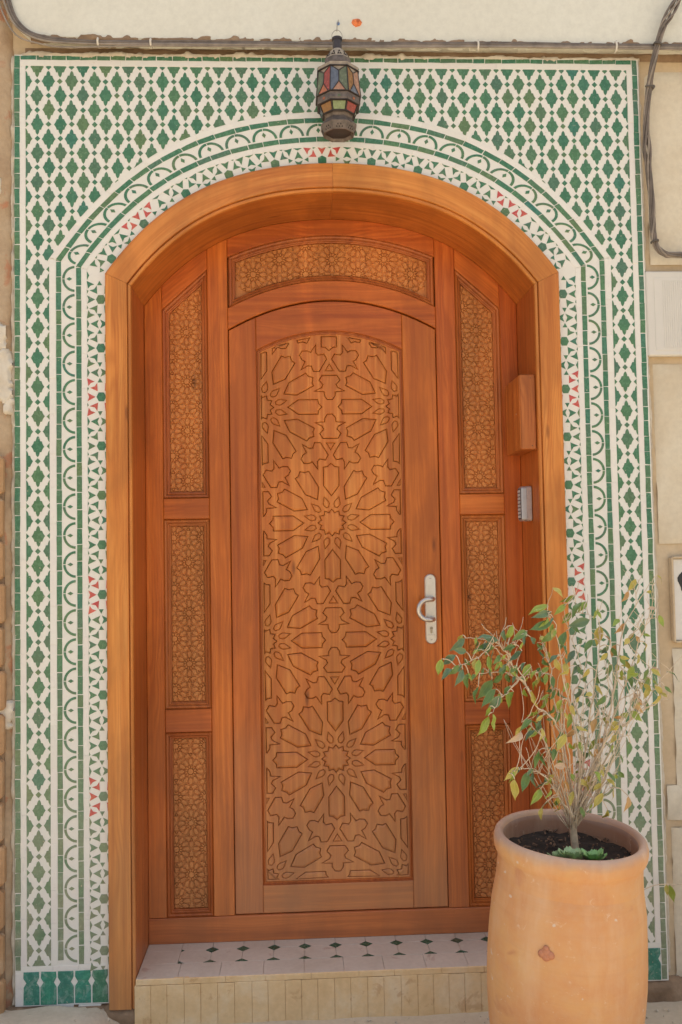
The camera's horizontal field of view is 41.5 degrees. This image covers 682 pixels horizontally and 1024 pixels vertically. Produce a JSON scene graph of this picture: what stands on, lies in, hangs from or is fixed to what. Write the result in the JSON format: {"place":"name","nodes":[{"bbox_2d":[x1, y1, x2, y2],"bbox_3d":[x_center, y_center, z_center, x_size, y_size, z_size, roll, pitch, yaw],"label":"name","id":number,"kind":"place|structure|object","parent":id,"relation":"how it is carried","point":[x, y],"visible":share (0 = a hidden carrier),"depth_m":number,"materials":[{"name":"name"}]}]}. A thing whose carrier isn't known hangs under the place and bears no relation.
{"place":"outdoors","nodes":[
{"label":"outdoors","id":0,"kind":"place"},
{"bbox_2d":[0,1006,107,1023],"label":"pavement","id":1,"kind":"structure","parent":0,"point":[53,1015],"depth_m":2.81,"materials":[{"name":"grey concrete"}]},
{"bbox_2d":[79,1001,681,1023],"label":"ground","id":2,"kind":"structure","parent":0,"point":[674,1013],"depth_m":2.87,"materials":[{"name":"grey concrete"}]},
{"bbox_2d":[0,456,6,1013],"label":"brick pier","id":3,"kind":"structure","parent":2,"relation":"on","point":[3,864],"depth_m":2.88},
{"bbox_2d":[134,932,487,1023],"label":"doorstep","id":4,"kind":"object","parent":2,"relation":"on","point":[296,979],"visible":0.77,"depth_m":2.90,"materials":[{"name":"tile"}]},
{"bbox_2d":[0,0,681,1023],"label":"house wall","id":5,"kind":"structure","parent":2,"relation":"on","point":[474,20],"depth_m":3.05,"materials":[{"name":"beige paint"}]},
{"bbox_2d":[105,163,573,1009],"bbox_3d":[-0.011,0.206,3.123,1.521,2.753,0.322,-1,-3,-3],"label":"door frame","id":6,"kind":"structure","parent":5,"relation":"attached to","point":[325,547],"depth_m":3.21,"materials":[{"name":"brown wood"}]},
{"bbox_2d":[229,301,447,913],"bbox_3d":[-0.015,0.320,3.247,0.749,2.169,0.064,-1,-3,-3],"label":"door leaf","id":7,"kind":"structure","parent":6,"relation":"in","point":[340,793],"depth_m":3.22,"materials":[{"name":"brown wood"}]},
{"bbox_2d":[506,375,536,455],"bbox_3d":[0.626,-0.334,3.137,0.056,0.254,0.199,-1,-3,-3],"label":"wooden box","id":8,"kind":"object","parent":6,"relation":"attached to","point":[521,415],"visible":1,"depth_m":3.04,"materials":[{"name":"brown wood"}]},
{"bbox_2d":[517,486,531,520],"bbox_3d":[0.638,-0.028,3.133,0.038,0.121,0.056,-1,-3,-3],"label":"door keypad","id":9,"kind":"object","parent":6,"relation":"attached to","point":[524,503],"depth_m":3.11,"materials":[{"name":"silver metal"}]},
{"bbox_2d":[0,0,681,49],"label":"cable bundle","id":10,"kind":"object","parent":5,"relation":"attached to","point":[18,25],"visible":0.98,"depth_m":3.02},
{"bbox_2d":[14,55,668,1006],"bbox_3d":[-0.007,0.018,3.002,2.125,3.136,0.024,-1,-3,-3],"label":"tile surround","id":11,"kind":"object","parent":5,"relation":"attached to","point":[114,157],"visible":0.91,"depth_m":3.02,"materials":[{"name":"tile"}]},
{"bbox_2d":[644,884,681,900],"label":"creeper","id":12,"kind":"object","parent":11,"relation":"attached to","point":[669,890],"visible":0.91,"depth_m":2.92,"materials":[{"name":"green plant"}]},
{"bbox_2d":[351,19,361,26],"bbox_3d":[0.053,-1.656,3.044,0.040,0.032,0.012,-1,-3,-3],"label":"wall plug","id":13,"kind":"object","parent":5,"relation":"attached to","point":[356,22],"depth_m":3.04,"materials":[{"name":"orange plastic"}]},
{"bbox_2d":[642,0,681,257],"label":"cable coil","id":14,"kind":"object","parent":5,"relation":"hanging from","point":[646,140],"visible":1,"depth_m":3.07,"materials":[{"name":"plastic"}]},
{"bbox_2d":[645,271,681,356],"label":"stone block","id":15,"kind":"structure","parent":5,"relation":"attached to","point":[663,291],"depth_m":3.07,"materials":[{"name":"beige stone"}]},
{"bbox_2d":[669,556,681,642],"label":"wall sign","id":16,"kind":"object","parent":5,"relation":"attached to","point":[675,573],"visible":1,"depth_m":3.04,"materials":[{"name":"white"}]},
{"bbox_3d":[-0.010,-1.617,3.001,0.015,0.082,0.093,-1,-3,-3],"label":"lantern hook","id":17,"kind":"object","parent":5,"relation":"attached to","visible":0},
{"bbox_2d":[315,30,360,141],"bbox_3d":[-0.010,-1.407,2.948,0.148,0.357,0.148,-1,-3,-3],"label":"lantern","id":18,"kind":"object","parent":17,"relation":"hanging from","point":[338,96],"visible":1,"depth_m":2.90,"materials":[{"name":"glass"}]},
{"bbox_2d":[29,1009,673,1023],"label":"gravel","id":19,"kind":"structure","parent":2,"relation":"on","point":[370,1020],"depth_m":2.86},
{"bbox_2d":[487,809,648,1023],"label":"clay pot","id":20,"kind":"object","parent":2,"relation":"on","point":[567,942],"visible":0.88,"depth_m":2.32,"materials":[{"name":"ceramic"}]},
{"bbox_2d":[547,850,564,857],"bbox_3d":[0.583,0.924,2.410,0.061,0.028,0.062,-1,-3,-3],"label":"succulent","id":21,"kind":"object","parent":20,"relation":"in","point":[556,853],"visible":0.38,"depth_m":2.42,"materials":[{"name":"green plant"}]},
{"bbox_2d":[436,573,681,848],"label":"shrub","id":22,"kind":"object","parent":20,"relation":"in","point":[578,808],"visible":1,"depth_m":2.50,"materials":[{"name":"green plant"}]},
{"bbox_2d":[558,846,583,859],"bbox_3d":[0.617,0.919,2.404,0.067,0.036,0.075,-1,-3,-3],"label":"succulent","id":23,"kind":"object","parent":20,"relation":"in","point":[571,853],"visible":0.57,"depth_m":2.40,"materials":[{"name":"green plant"}]},
{"bbox_2d":[580,848,606,859],"bbox_3d":[0.670,0.920,2.406,0.067,0.035,0.078,1,-4,-43],"label":"succulent","id":24,"kind":"object","parent":20,"relation":"in","point":[591,854],"visible":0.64,"depth_m":2.40,"materials":[{"name":"green plant"}]}
]}

